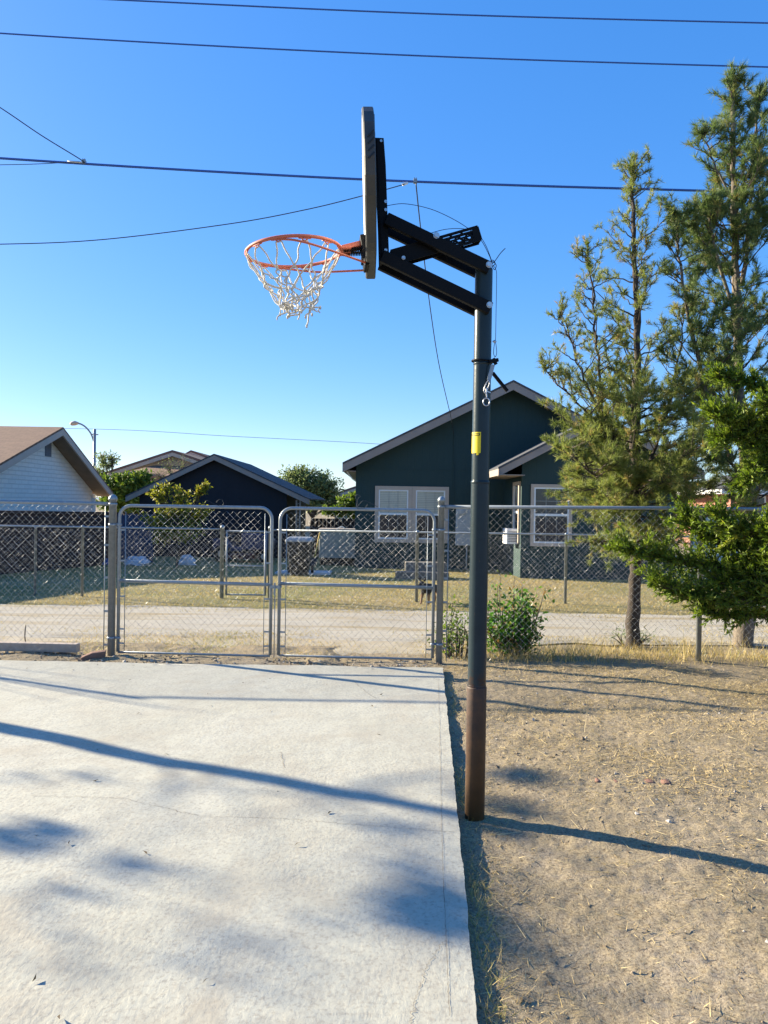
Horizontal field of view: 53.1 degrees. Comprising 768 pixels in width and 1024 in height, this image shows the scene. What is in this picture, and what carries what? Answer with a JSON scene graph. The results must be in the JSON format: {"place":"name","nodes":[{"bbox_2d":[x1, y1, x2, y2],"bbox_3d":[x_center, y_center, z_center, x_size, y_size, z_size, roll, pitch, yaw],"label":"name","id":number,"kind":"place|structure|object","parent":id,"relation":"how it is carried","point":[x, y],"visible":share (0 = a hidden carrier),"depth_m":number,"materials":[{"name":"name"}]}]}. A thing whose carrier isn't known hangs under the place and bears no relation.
{"place":"outdoors","nodes":[
{"label":"outdoors","id":0,"kind":"place"},
{"bbox_2d":[0,641,344,665],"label":"dirt strip","id":1,"kind":"object","parent":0,"point":[203,659],"visible":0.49,"depth_m":7.59,"materials":[{"name":"brown soil"}]},
{"bbox_2d":[0,641,79,652],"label":"timber beam","id":2,"kind":"structure","parent":1,"relation":"on","point":[26,647],"depth_m":7.60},
{"bbox_2d":[0,494,117,655],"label":"chain link fence","id":3,"kind":"object","parent":1,"relation":"on","point":[112,516],"visible":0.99,"depth_m":7.52,"materials":[{"name":"metal"}]},
{"bbox_2d":[107,499,273,656],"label":"chain link gate","id":4,"kind":"structure","parent":3,"relation":"attached to","point":[117,637],"depth_m":7.50,"materials":[{"name":"metal"}]},
{"bbox_2d":[80,650,105,660],"bbox_3d":[-2.794,1.381,7.378,0.248,0.084,0.102,1,1,-29],"label":"broken brick","id":5,"kind":"object","parent":1,"relation":"on","point":[96,654],"visible":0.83,"depth_m":7.35,"materials":[{"name":"ceramic"}]},
{"bbox_2d":[0,636,430,654],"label":"gravel verge","id":6,"kind":"structure","parent":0,"point":[374,645],"depth_m":8.51,"materials":[{"name":"beige gravel"}]},
{"bbox_2d":[64,428,373,443],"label":"wire","id":7,"kind":"object","parent":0,"point":[217,435],"visible":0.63,"depth_m":54.93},
{"bbox_2d":[0,651,443,669],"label":"gravel","id":8,"kind":"structure","parent":0,"point":[309,662],"depth_m":7.34,"materials":[{"name":"grey gravel"}]},
{"bbox_2d":[0,660,477,1023],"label":"concrete slab","id":9,"kind":"structure","parent":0,"point":[351,907],"depth_m":3.33,"materials":[{"name":"grey concrete"}]},
{"bbox_2d":[33,664,382,1018],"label":"litter","id":10,"kind":"object","parent":9,"relation":"on","point":[58,1016],"visible":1,"depth_m":3.37,"materials":[{"name":"brown plant"}]},
{"bbox_2d":[213,524,275,561],"bbox_3d":[-4.091,0.911,22.569,1.745,1.075,1.132,1,1,0],"label":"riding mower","id":11,"kind":"object","parent":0,"point":[253,539],"visible":0.68,"depth_m":22.36,"materials":[{"name":"metal"}]},
{"bbox_2d":[0,157,755,192],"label":"overhead cable","id":12,"kind":"object","parent":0,"point":[414,181],"visible":0.9,"depth_m":10.44,"materials":[{"name":"metal"}]},
{"bbox_2d":[0,162,66,164],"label":"service wire","id":13,"kind":"object","parent":12,"relation":"attached to","point":[31,164],"visible":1,"depth_m":10.35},
{"bbox_2d":[0,107,84,162],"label":"service wire","id":14,"kind":"object","parent":12,"relation":"attached to","point":[42,135],"visible":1,"depth_m":10.39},
{"bbox_2d":[0,184,404,244],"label":"service wire","id":15,"kind":"object","parent":12,"relation":"attached to","point":[193,228],"visible":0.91,"depth_m":10.35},
{"bbox_2d":[415,183,453,432],"bbox_3d":[1.102,-3.271,15.513,0.130,2.532,10.233,1,1,8],"label":"service wire","id":16,"kind":"object","parent":12,"relation":"attached to","point":[430,307],"visible":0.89,"depth_m":14.45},
{"bbox_2d":[0,556,763,615],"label":"lawn","id":17,"kind":"structure","parent":0,"point":[211,561],"depth_m":14.27,"materials":[{"name":"beige plant"}]},
{"bbox_2d":[0,510,117,574],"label":"block wall","id":18,"kind":"structure","parent":17,"relation":"on","point":[56,518],"depth_m":18.24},
{"bbox_2d":[117,513,153,561],"bbox_3d":[-7.093,0.741,21.544,1.261,1.412,0.065,1,1,0],"label":"plank fence","id":19,"kind":"object","parent":17,"relation":"on","point":[146,552],"visible":0.46,"depth_m":21.51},
{"bbox_2d":[123,556,150,565],"bbox_3d":[-6.570,1.288,20.412,0.733,0.247,0.477,1,1,0],"label":"rock","id":20,"kind":"object","parent":17,"relation":"on","point":[136,561],"visible":0.91,"depth_m":20.27,"materials":[{"name":"grey stone"}]},
{"bbox_2d":[137,478,214,566],"bbox_3d":[-5.311,0.297,19.602,1.858,2.345,1.381,1,1,0],"label":"young tree","id":21,"kind":"object","parent":17,"relation":"on","point":[192,517],"visible":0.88,"depth_m":19.55,"materials":[{"name":"green plant"}]},
{"bbox_2d":[178,554,195,564],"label":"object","id":22,"kind":"object","parent":17,"relation":"on","point":[184,562],"visible":0.91,"depth_m":20.73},
{"bbox_2d":[275,570,331,574],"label":"paving slab","id":23,"kind":"structure","parent":17,"relation":"on","point":[316,572],"depth_m":18.23,"materials":[{"name":"grey concrete"}]},
{"bbox_2d":[285,536,314,574],"bbox_3d":[-1.964,1.024,17.938,0.630,0.880,0.670,1,1,0],"label":"trash bin","id":24,"kind":"object","parent":23,"relation":"on","point":[292,542],"visible":0.79,"depth_m":17.67,"materials":[{"name":"plastic"}]},
{"bbox_2d":[310,532,320,565],"bbox_3d":[-1.885,1.065,21.227,0.165,1.004,0.458,1,1,31],"label":"shovel","id":25,"kind":"object","parent":17,"relation":"on","point":[313,561],"visible":0.7,"depth_m":21.16,"materials":[{"name":"wood"}]},
{"bbox_2d":[318,528,354,564],"bbox_3d":[-1.191,1.008,21.913,1.311,1.076,0.850,1,1,0],"label":"storage box","id":26,"kind":"object","parent":17,"relation":"on","point":[335,539],"visible":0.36,"depth_m":21.51,"materials":[{"name":"plastic"}]},
{"bbox_2d":[0,525,706,603],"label":"chain link fence","id":27,"kind":"object","parent":17,"relation":"on","point":[222,531],"visible":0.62,"depth_m":12.79,"materials":[{"name":"metal"}]},
{"bbox_2d":[225,530,266,595],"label":"walk gate","id":28,"kind":"structure","parent":27,"relation":"attached to","point":[238,565],"depth_m":12.80,"materials":[{"name":"metal"}]},
{"bbox_2d":[395,561,448,579],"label":"concrete steps","id":29,"kind":"structure","parent":17,"relation":"on","point":[411,574],"depth_m":17.31,"materials":[{"name":"grey concrete"}]},
{"bbox_2d":[418,577,436,603],"bbox_3d":[0.739,1.263,12.438,0.185,0.444,0.740,1,1,38],"label":"dog","id":30,"kind":"object","parent":17,"relation":"on","point":[422,583],"visible":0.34,"depth_m":12.32},
{"bbox_2d":[0,604,767,646],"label":"alley road","id":31,"kind":"structure","parent":0,"point":[191,619],"depth_m":9.94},
{"bbox_2d":[6,627,435,662],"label":"ground weeds","id":32,"kind":"object","parent":31,"relation":"on","point":[203,639],"visible":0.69,"depth_m":8.41,"materials":[{"name":"yellow plant"}]},
{"bbox_2d":[1,601,767,642],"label":"alley straw","id":33,"kind":"object","parent":31,"relation":"on","point":[51,603],"visible":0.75,"depth_m":11.23,"materials":[{"name":"beige plant"}]},
{"bbox_2d":[0,32,767,67],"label":"overhead wire","id":34,"kind":"object","parent":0,"point":[377,53],"visible":0.98,"depth_m":12.41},
{"bbox_2d":[0,0,767,501],"label":"sky","id":35,"kind":"structure","parent":0,"point":[166,333],"materials":[{"name":"blue"}]},
{"bbox_2d":[96,499,767,665],"bbox_3d":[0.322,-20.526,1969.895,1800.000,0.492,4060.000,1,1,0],"label":"ground","id":36,"kind":"structure","parent":0,"point":[343,660],"depth_m":8.76,"materials":[{"name":"brown soil"}]},
{"bbox_2d":[0,426,112,513],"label":"white house","id":37,"kind":"structure","parent":36,"relation":"on","point":[45,464],"depth_m":23.90,"materials":[{"name":"white lap siding"},{"name":"brown shingle"}]},
{"bbox_2d":[70,421,98,497],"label":"street light","id":38,"kind":"object","parent":36,"relation":"on","point":[74,423],"visible":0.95,"depth_m":51.88,"materials":[{"name":"paint"}]},
{"bbox_2d":[91,449,120,511],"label":"wispy tree","id":39,"kind":"object","parent":36,"relation":"on","point":[104,464],"visible":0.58,"depth_m":43.88,"materials":[{"name":"green plant"}]},
{"bbox_2d":[96,468,155,515],"bbox_3d":[-11.048,-0.285,33.991,3.684,3.440,2.045,1,1,0],"label":"tree","id":40,"kind":"object","parent":36,"relation":"on","point":[120,485],"visible":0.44,"depth_m":33.61,"materials":[{"name":"green plant"}]},
{"bbox_2d":[102,450,203,530],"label":"tiled house","id":41,"kind":"structure","parent":36,"relation":"on","point":[152,462],"depth_m":45.47,"materials":[{"name":"tile"}]},
{"bbox_2d":[151,452,192,478],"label":"bare tree","id":42,"kind":"object","parent":36,"relation":"on","point":[171,466],"visible":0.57,"depth_m":41.89,"materials":[{"name":"green plant"}]},
{"bbox_2d":[186,450,209,457],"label":"tiled house","id":43,"kind":"structure","parent":36,"relation":"on","point":[195,453],"depth_m":57.46,"materials":[{"name":"tile"}]},
{"bbox_2d":[125,454,325,557],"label":"house","id":44,"kind":"structure","parent":36,"relation":"on","point":[232,482],"depth_m":24.50,"materials":[{"name":"paint"}]},
{"bbox_2d":[277,463,344,536],"bbox_3d":[-3.943,-0.503,39.997,3.963,4.149,2.416,1,1,0],"label":"feathery tree","id":45,"kind":"object","parent":36,"relation":"on","point":[319,484],"visible":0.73,"depth_m":39.73,"materials":[{"name":"green plant"}]},
{"bbox_2d":[311,518,354,553],"bbox_3d":[-1.742,0.868,26.989,1.656,1.266,0.075,1,1,0],"label":"side fence","id":46,"kind":"object","parent":36,"relation":"on","point":[331,523],"visible":0.32,"depth_m":26.99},
{"bbox_2d":[321,491,355,525],"bbox_3d":[-1.671,0.271,33.060,2.201,2.624,1.130,1,1,0],"label":"bush","id":47,"kind":"object","parent":36,"relation":"on","point":[342,500],"visible":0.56,"depth_m":32.86,"materials":[{"name":"green plant"}]},
{"bbox_2d":[335,486,355,527],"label":"tiled house","id":48,"kind":"structure","parent":36,"relation":"on","point":[352,489],"depth_m":51.49,"materials":[{"name":"beige paint"}]},
{"bbox_2d":[244,107,508,821],"bbox_3d":[-0.070,-0.147,3.760,1.118,3.407,0.882,0,1,-42],"label":"basketball hoop","id":49,"kind":"object","parent":36,"relation":"on","point":[420,244],"visible":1,"depth_m":3.72,"materials":[{"name":"paint"}]},
{"bbox_2d":[342,380,704,579],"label":"teal house","id":50,"kind":"structure","parent":36,"relation":"on","point":[427,465],"depth_m":20.67,"materials":[{"name":"teal paint"}]},
{"bbox_2d":[374,486,411,542],"bbox_3d":[0.248,0.063,20.682,0.996,1.518,0.045,1,1,0],"label":"window","id":51,"kind":"structure","parent":50,"relation":"in","point":[385,496],"depth_m":20.69,"materials":[{"name":"white plastic"}]},
{"bbox_2d":[411,486,448,542],"bbox_3d":[1.244,0.078,20.682,0.988,1.518,0.045,1,1,0],"label":"window","id":52,"kind":"structure","parent":50,"relation":"in","point":[422,497],"depth_m":20.68,"materials":[{"name":"white plastic"}]},
{"bbox_2d":[503,528,516,543],"bbox_3d":[3.074,0.581,18.564,0.346,0.360,0.526,1,1,0],"label":"air conditioner","id":53,"kind":"object","parent":50,"relation":"attached to","point":[511,538],"visible":0.66,"depth_m":18.31,"materials":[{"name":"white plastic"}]},
{"bbox_2d":[512,481,520,542],"bbox_3d":[3.198,0.003,18.561,0.053,1.463,0.880,1,1,0],"label":"window","id":54,"kind":"structure","parent":50,"relation":"in","point":[516,495],"depth_m":18.51,"materials":[{"name":"white glass"}]},
{"bbox_2d":[530,484,571,546],"bbox_3d":[3.917,0.079,17.981,0.972,1.452,0.045,1,1,0],"label":"window","id":55,"kind":"structure","parent":50,"relation":"in","point":[538,498],"depth_m":17.99,"materials":[{"name":"white plastic"}]},
{"bbox_2d":[436,496,767,663],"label":"chain link fence","id":56,"kind":"object","parent":36,"relation":"on","point":[442,507],"visible":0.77,"depth_m":7.51,"materials":[{"name":"metal"}]},
{"bbox_2d":[270,494,444,660],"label":"chain link gate","id":57,"kind":"structure","parent":56,"relation":"attached to","point":[361,586],"depth_m":7.46,"materials":[{"name":"metal"}]},
{"bbox_2d":[442,628,767,665],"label":"dry grass","id":58,"kind":"structure","parent":36,"relation":"on","point":[569,653],"depth_m":7.75,"materials":[{"name":"beige plant"}]},
{"bbox_2d":[604,623,661,646],"bbox_3d":[2.834,1.421,8.768,0.664,0.313,0.363,1,1,21],"label":"weed tuft","id":59,"kind":"object","parent":36,"relation":"on","point":[641,641],"visible":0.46,"depth_m":8.76,"materials":[{"name":"green plant"}]},
{"bbox_2d":[534,144,762,649],"bbox_3d":[2.979,-1.216,8.421,2.529,5.654,2.436,1,1,17],"label":"pine tree","id":60,"kind":"object","parent":36,"relation":"on","point":[632,476],"visible":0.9,"depth_m":8.26,"materials":[{"name":"green plant"}]},
{"bbox_2d":[654,59,767,647],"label":"pine tree","id":61,"kind":"object","parent":36,"relation":"on","point":[706,213],"visible":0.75,"depth_m":8.60,"materials":[{"name":"green plant"}]},
{"bbox_2d":[676,475,767,541],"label":"red brick house","id":62,"kind":"structure","parent":36,"relation":"on","point":[764,499],"depth_m":39.50,"materials":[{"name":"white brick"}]},
{"bbox_2d":[759,496,765,513],"bbox_3d":[18.356,-0.192,37.960,1.000,1.200,0.075,1,1,0],"label":"window","id":63,"kind":"structure","parent":62,"relation":"in","point":[763,500],"depth_m":37.92,"materials":[{"name":"white glass"}]},
{"bbox_2d":[690,517,763,560],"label":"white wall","id":64,"kind":"structure","parent":36,"relation":"on","point":[705,545],"depth_m":22.90,"materials":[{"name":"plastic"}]},
{"bbox_2d":[113,0,767,23],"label":"overhead wire","id":65,"kind":"object","parent":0,"point":[444,13],"visible":1,"depth_m":12.40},
{"bbox_2d":[345,650,767,1023],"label":"dirt yard","id":66,"kind":"structure","parent":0,"point":[622,1000],"depth_m":3.45,"materials":[{"name":"brown soil"}]},
{"bbox_2d":[427,594,468,657],"bbox_3d":[0.727,1.169,7.767,0.579,0.780,0.574,1,1,0],"label":"twiggy shrub","id":67,"kind":"object","parent":66,"relation":"on","point":[451,640],"visible":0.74,"depth_m":7.75,"materials":[{"name":"green plant"}]},
{"bbox_2d":[445,681,522,1023],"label":"weeds","id":68,"kind":"object","parent":66,"relation":"on","point":[477,914],"visible":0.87,"depth_m":2.79,"materials":[{"name":"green plant"}]},
{"bbox_2d":[487,570,554,657],"bbox_3d":[1.304,1.076,7.850,0.834,0.975,0.630,1,1,0],"label":"leafy shrub","id":69,"kind":"object","parent":66,"relation":"on","point":[522,629],"visible":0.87,"depth_m":7.81,"materials":[{"name":"green plant"}]},
{"bbox_2d":[444,661,767,1023],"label":"straw","id":70,"kind":"object","parent":66,"relation":"on","point":[657,709],"visible":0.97,"depth_m":4.72,"materials":[{"name":"beige plant"}]},
{"bbox_2d":[446,664,767,1023],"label":"pebbles","id":71,"kind":"object","parent":66,"relation":"on","point":[636,813],"visible":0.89,"depth_m":4.62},
{"bbox_2d":[644,779,654,782],"bbox_3d":[1.475,1.525,4.276,0.104,0.067,0.070,1,1,0],"label":"edging brick","id":72,"kind":"object","parent":66,"relation":"on","point":[649,780],"visible":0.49,"depth_m":4.26,"materials":[{"name":"ceramic"}]},
{"bbox_2d":[661,779,672,784],"bbox_3d":[1.567,1.526,4.272,0.087,0.067,0.070,1,1,0],"label":"edging brick","id":73,"kind":"object","parent":66,"relation":"on","point":[668,782],"visible":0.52,"depth_m":4.26,"materials":[{"name":"ceramic"}]},
{"bbox_2d":[602,361,767,635],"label":"juniper tree","id":74,"kind":"object","parent":66,"relation":"on","point":[745,568],"visible":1,"depth_m":6.37,"materials":[{"name":"green plant"}]}
]}

